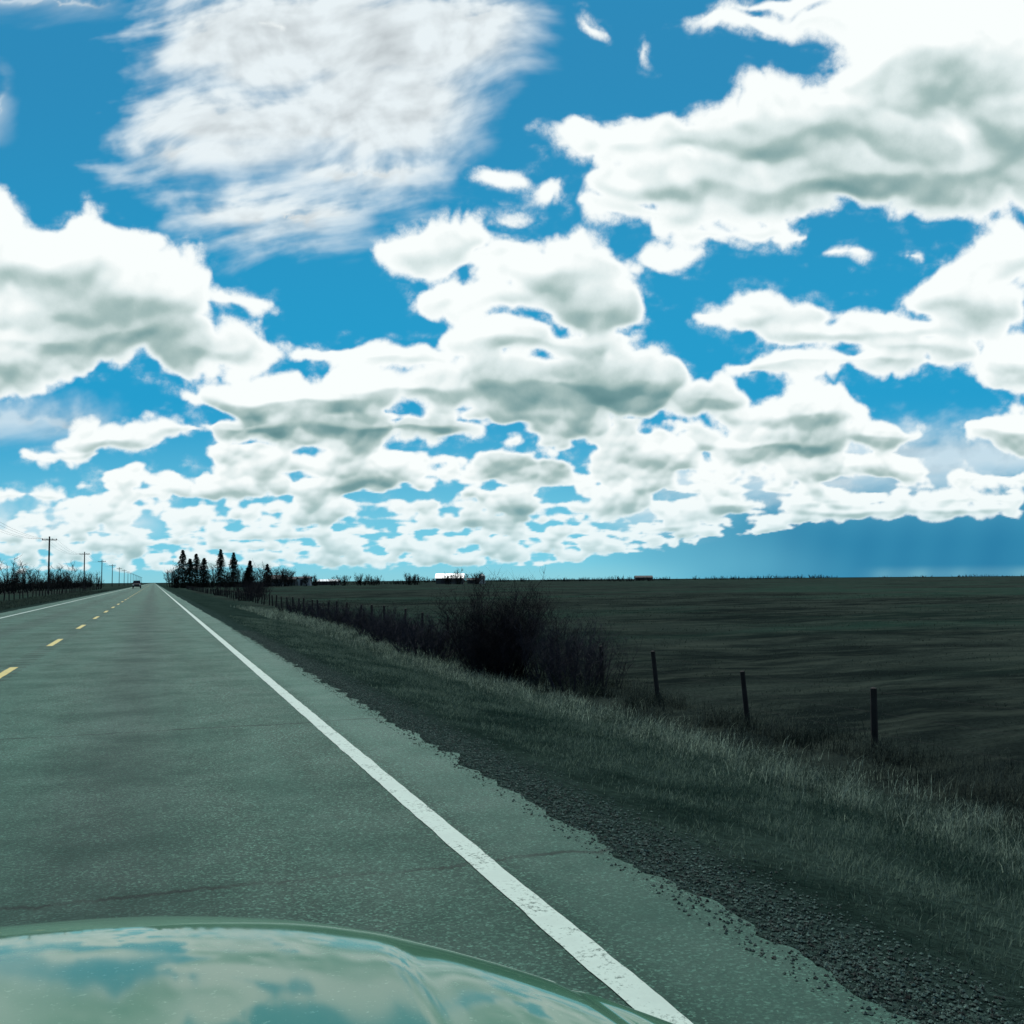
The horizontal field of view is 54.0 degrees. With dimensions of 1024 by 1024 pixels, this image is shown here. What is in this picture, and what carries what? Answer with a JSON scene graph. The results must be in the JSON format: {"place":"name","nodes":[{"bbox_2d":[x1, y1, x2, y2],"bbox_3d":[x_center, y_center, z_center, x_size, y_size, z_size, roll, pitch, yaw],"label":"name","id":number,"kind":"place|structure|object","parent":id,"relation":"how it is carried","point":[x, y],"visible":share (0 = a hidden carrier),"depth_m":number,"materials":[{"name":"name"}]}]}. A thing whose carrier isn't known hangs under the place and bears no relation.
{"place":"outdoors","nodes":[
{"label":"outdoors","id":0,"kind":"place"},
{"bbox_2d":[0,590,109,609],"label":"roadside grass","id":1,"kind":"structure","parent":0,"point":[14,603],"depth_m":96.40,"materials":[{"name":"brown plant"}]},
{"bbox_2d":[0,583,919,1023],"bbox_3d":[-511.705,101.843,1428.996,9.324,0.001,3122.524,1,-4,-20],"label":"road","id":2,"kind":"structure","parent":0,"point":[162,753],"depth_m":5.69,"materials":[{"name":"grey asphalt"}]},
{"bbox_2d":[0,591,139,677],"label":"line","id":3,"kind":"object","parent":2,"relation":"on","point":[6,672],"visible":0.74,"depth_m":22.65,"materials":[{"name":"yellow paint"}]},
{"bbox_2d":[1,585,141,617],"bbox_3d":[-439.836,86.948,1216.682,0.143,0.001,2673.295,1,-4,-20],"label":"edge line","id":4,"kind":"object","parent":2,"relation":"on","point":[51,606],"visible":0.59,"depth_m":58.51,"materials":[{"name":"white paint"}]},
{"bbox_2d":[132,581,141,587],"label":"pickup truck","id":5,"kind":"object","parent":2,"relation":"on","point":[136,583],"visible":0.94,"depth_m":248.26,"materials":[{"name":"paint"}]},
{"bbox_2d":[0,916,672,1023],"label":"car","id":6,"kind":"object","parent":2,"relation":"on","point":[180,970],"visible":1,"depth_m":1.09,"materials":[{"name":"paint"}]},
{"bbox_2d":[158,586,692,1023],"bbox_3d":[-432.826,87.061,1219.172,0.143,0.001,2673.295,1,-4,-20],"label":"edge line","id":7,"kind":"object","parent":2,"relation":"on","point":[631,989],"visible":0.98,"depth_m":4.50,"materials":[{"name":"white paint"}]},
{"bbox_2d":[0,0,1023,583],"bbox_3d":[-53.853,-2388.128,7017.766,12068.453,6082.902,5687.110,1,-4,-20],"label":"sky","id":8,"kind":"structure","parent":0,"point":[388,290],"depth_m":8656.60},
{"bbox_2d":[0,576,1023,1023],"bbox_3d":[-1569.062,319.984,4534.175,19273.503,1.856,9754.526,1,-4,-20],"label":"ground","id":9,"kind":"structure","parent":0,"point":[796,664],"depth_m":18.75,"materials":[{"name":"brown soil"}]},
{"bbox_2d":[42,536,56,593],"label":"utility pole","id":10,"kind":"object","parent":9,"relation":"on","point":[48,580],"visible":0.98,"depth_m":172.10,"materials":[{"name":"brown wood"}]},
{"bbox_2d":[2,523,140,577],"bbox_3d":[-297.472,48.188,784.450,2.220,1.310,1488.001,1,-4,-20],"label":"power line","id":11,"kind":"object","parent":10,"relation":"attached to","point":[44,538],"visible":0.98,"depth_m":153.09,"materials":[{"name":"metal"}]},
{"bbox_2d":[0,552,100,591],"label":"distant bare trees","id":12,"kind":"object","parent":9,"relation":"on","point":[13,576],"visible":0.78,"depth_m":284.97,"materials":[{"name":"brown plant"}]},
{"bbox_2d":[3,586,100,601],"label":"wire fence","id":13,"kind":"object","parent":9,"relation":"on","point":[89,588],"visible":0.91,"depth_m":152.10,"materials":[{"name":"brown wood"}]},
{"bbox_2d":[0,575,104,593],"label":"distant shrubs","id":14,"kind":"object","parent":9,"relation":"on","point":[4,584],"visible":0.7,"depth_m":239.53,"materials":[{"name":"brown plant"}]},
{"bbox_2d":[83,552,84,588],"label":"utility pole","id":15,"kind":"object","parent":9,"relation":"on","point":[84,572],"visible":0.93,"depth_m":259.44,"materials":[{"name":"brown wood"}]},
{"bbox_2d":[170,550,193,587],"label":"spruce tree","id":16,"kind":"object","parent":9,"relation":"on","point":[183,561],"visible":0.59,"depth_m":381.20,"materials":[{"name":"green plant"}]},
{"bbox_2d":[178,559,200,587],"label":"spruce tree","id":17,"kind":"object","parent":9,"relation":"on","point":[190,568],"visible":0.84,"depth_m":376.05,"materials":[{"name":"green plant"}]},
{"bbox_2d":[190,554,205,587],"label":"spruce tree","id":18,"kind":"object","parent":9,"relation":"on","point":[196,564],"visible":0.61,"depth_m":385.77,"materials":[{"name":"green plant"}]},
{"bbox_2d":[194,558,214,587],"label":"spruce tree","id":19,"kind":"object","parent":9,"relation":"on","point":[203,566],"visible":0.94,"depth_m":379.71,"materials":[{"name":"green plant"}]},
{"bbox_2d":[214,549,227,586],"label":"spruce tree","id":20,"kind":"object","parent":9,"relation":"on","point":[221,560],"visible":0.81,"depth_m":393.42,"materials":[{"name":"green plant"}]},
{"bbox_2d":[209,583,244,595],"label":"shrub","id":21,"kind":"object","parent":9,"relation":"on","point":[225,588],"visible":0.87,"depth_m":162.77,"materials":[{"name":"brown plant"}]},
{"bbox_2d":[222,552,241,586],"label":"spruce tree","id":22,"kind":"object","parent":9,"relation":"on","point":[233,561],"visible":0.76,"depth_m":393.27,"materials":[{"name":"green plant"}]},
{"bbox_2d":[240,567,251,586],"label":"spruce tree","id":23,"kind":"object","parent":9,"relation":"on","point":[248,571],"visible":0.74,"depth_m":387.17,"materials":[{"name":"green plant"}]},
{"bbox_2d":[247,560,255,584],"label":"spruce tree","id":24,"kind":"object","parent":9,"relation":"on","point":[249,565],"visible":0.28,"depth_m":416.92,"materials":[{"name":"green plant"}]},
{"bbox_2d":[232,579,271,596],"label":"shrub","id":25,"kind":"object","parent":9,"relation":"on","point":[262,586],"visible":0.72,"depth_m":135.80,"materials":[{"name":"brown plant"}]},
{"bbox_2d":[232,586,272,600],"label":"shrub","id":26,"kind":"object","parent":9,"relation":"on","point":[243,597],"visible":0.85,"depth_m":116.02,"materials":[{"name":"brown plant"}]},
{"bbox_2d":[234,577,274,594],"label":"shrub","id":27,"kind":"object","parent":9,"relation":"on","point":[260,582],"visible":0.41,"depth_m":145.24,"materials":[{"name":"brown plant"}]},
{"bbox_2d":[240,578,273,594],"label":"shrub","id":28,"kind":"object","parent":9,"relation":"on","point":[260,586],"visible":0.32,"depth_m":155.34,"materials":[{"name":"brown plant"}]},
{"bbox_2d":[163,559,351,587],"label":"bare tree clump","id":29,"kind":"object","parent":9,"relation":"on","point":[172,577],"visible":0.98,"depth_m":392.24,"materials":[{"name":"black plant"}]},
{"bbox_2d":[262,564,274,586],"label":"spruce tree","id":30,"kind":"object","parent":9,"relation":"on","point":[267,570],"visible":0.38,"depth_m":418.56,"materials":[{"name":"green plant"}]},
{"bbox_2d":[285,577,297,585],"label":"farm shed","id":31,"kind":"structure","parent":9,"relation":"on","point":[296,579],"depth_m":466.86,"materials":[{"name":"grey"}]},
{"bbox_2d":[275,596,316,615],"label":"shrub","id":32,"kind":"object","parent":9,"relation":"on","point":[288,607],"visible":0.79,"depth_m":64.69,"materials":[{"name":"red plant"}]},
{"bbox_2d":[298,576,312,585],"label":"farm shed","id":33,"kind":"structure","parent":9,"relation":"on","point":[300,582],"depth_m":475.92,"materials":[{"name":"white"}]},
{"bbox_2d":[293,598,346,618],"bbox_3d":[-10.566,5.417,56.428,2.886,1.350,2.760,-1,-4,15],"label":"shrub","id":34,"kind":"object","parent":9,"relation":"on","point":[313,610],"visible":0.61,"depth_m":56.22,"materials":[{"name":"red plant"}]},
{"bbox_2d":[318,579,339,584],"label":"farm shed","id":35,"kind":"structure","parent":9,"relation":"on","point":[324,581],"depth_m":514.82,"materials":[{"name":"grey metal"}]},
{"bbox_2d":[312,601,361,625],"bbox_3d":[-8.480,4.899,48.857,2.091,1.389,2.858,3,-5,-43],"label":"shrub","id":36,"kind":"object","parent":9,"relation":"on","point":[329,615],"visible":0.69,"depth_m":48.71,"materials":[{"name":"red plant"}]},
{"bbox_2d":[354,572,369,585],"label":"bare tree","id":37,"kind":"object","parent":9,"relation":"on","point":[360,580],"visible":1,"depth_m":432.16,"materials":[{"name":"brown plant"}]},
{"bbox_2d":[331,603,398,632],"bbox_3d":[-6.134,4.507,43.041,2.981,1.333,3.032,-3,-5,32],"label":"shrub","id":38,"kind":"object","parent":9,"relation":"on","point":[359,616],"visible":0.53,"depth_m":42.93,"materials":[{"name":"red plant"}]},
{"bbox_2d":[367,575,381,584],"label":"bare tree","id":39,"kind":"object","parent":9,"relation":"on","point":[372,582],"visible":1,"depth_m":435.78,"materials":[{"name":"brown plant"}]},
{"bbox_2d":[351,608,422,639],"bbox_3d":[-4.810,4.203,38.264,3.012,1.432,2.779,1,-4,-20],"label":"shrub","id":40,"kind":"object","parent":9,"relation":"on","point":[375,624],"visible":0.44,"depth_m":38.11,"materials":[{"name":"red plant"}]},
{"bbox_2d":[360,605,445,649],"bbox_3d":[-3.625,3.927,34.629,3.054,1.574,2.955,0,-4,-1],"label":"shrub","id":41,"kind":"object","parent":9,"relation":"on","point":[381,635],"visible":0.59,"depth_m":34.29,"materials":[{"name":"red plant"}]},
{"bbox_2d":[404,573,415,584],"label":"bare tree","id":42,"kind":"object","parent":9,"relation":"on","point":[409,581],"visible":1,"depth_m":448.96,"materials":[{"name":"brown plant"}]},
{"bbox_2d":[411,574,422,584],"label":"bare tree","id":43,"kind":"object","parent":9,"relation":"on","point":[418,579],"visible":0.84,"depth_m":454.69,"materials":[{"name":"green plant"}]},
{"bbox_2d":[379,610,473,660],"bbox_3d":[-2.354,3.737,31.277,3.213,1.746,3.354,-1,-4,8],"label":"shrub","id":44,"kind":"object","parent":9,"relation":"on","point":[431,645],"visible":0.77,"depth_m":30.97,"materials":[{"name":"black plant"}]},
{"bbox_2d":[442,571,453,583],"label":"bare tree","id":45,"kind":"object","parent":9,"relation":"on","point":[447,579],"visible":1,"depth_m":463.65,"materials":[{"name":"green plant"}]},
{"bbox_2d":[435,573,464,583],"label":"barn","id":46,"kind":"structure","parent":9,"relation":"on","point":[439,578],"depth_m":553.45,"materials":[{"name":"grey metal"}]},
{"bbox_2d":[452,568,468,583],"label":"bare tree","id":47,"kind":"object","parent":9,"relation":"on","point":[458,577],"visible":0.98,"depth_m":467.50,"materials":[{"name":"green plant"}]},
{"bbox_2d":[466,572,483,583],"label":"bare tree","id":48,"kind":"object","parent":9,"relation":"on","point":[479,577],"visible":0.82,"depth_m":471.19,"materials":[{"name":"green plant"}]},
{"bbox_2d":[418,565,562,680],"bbox_3d":[-0.570,2.907,26.898,4.022,3.030,4.324,1,-4,-20],"label":"bush","id":49,"kind":"object","parent":9,"relation":"on","point":[488,643],"visible":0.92,"depth_m":26.38,"materials":[{"name":"black plant"}]},
{"bbox_2d":[507,602,645,692],"bbox_3d":[1.350,3.131,24.902,2.927,2.267,5.535,0,-4,-12],"label":"bush","id":50,"kind":"object","parent":9,"relation":"on","point":[556,653],"visible":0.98,"depth_m":24.25,"materials":[{"name":"black plant"}]},
{"bbox_2d":[186,586,1020,761],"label":"wire fence","id":51,"kind":"object","parent":9,"relation":"on","point":[873,711],"visible":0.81,"depth_m":20.79,"materials":[{"name":"brown wood"}]},
{"bbox_2d":[201,574,1023,585],"bbox_3d":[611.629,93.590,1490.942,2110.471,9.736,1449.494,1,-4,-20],"label":"distant tree line","id":52,"kind":"object","parent":9,"relation":"on","point":[593,579],"visible":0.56,"depth_m":910.38,"materials":[{"name":"black plant"}]},
{"bbox_2d":[634,575,652,579],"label":"farm shed","id":53,"kind":"structure","parent":9,"relation":"on","point":[645,577],"depth_m":1290.17,"materials":[{"name":"grey metal"}]},
{"bbox_2d":[224,615,1023,991],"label":"verge grass","id":54,"kind":"structure","parent":0,"point":[380,663],"depth_m":8.95,"materials":[{"name":"brown plant"}]},
{"bbox_2d":[232,630,1023,1023],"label":"gravel","id":55,"kind":"structure","parent":0,"point":[834,954],"depth_m":4.67,"materials":[{"name":"grey gravel"}]},
{"bbox_2d":[233,604,1023,873],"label":"tall dry grass","id":56,"kind":"structure","parent":0,"point":[275,614],"depth_m":13.17,"materials":[{"name":"beige plant"}]},
{"bbox_2d":[320,611,1023,823],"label":"fence line grass","id":57,"kind":"structure","parent":0,"point":[775,730],"depth_m":15.30,"materials":[{"name":"brown plant"}]}
]}

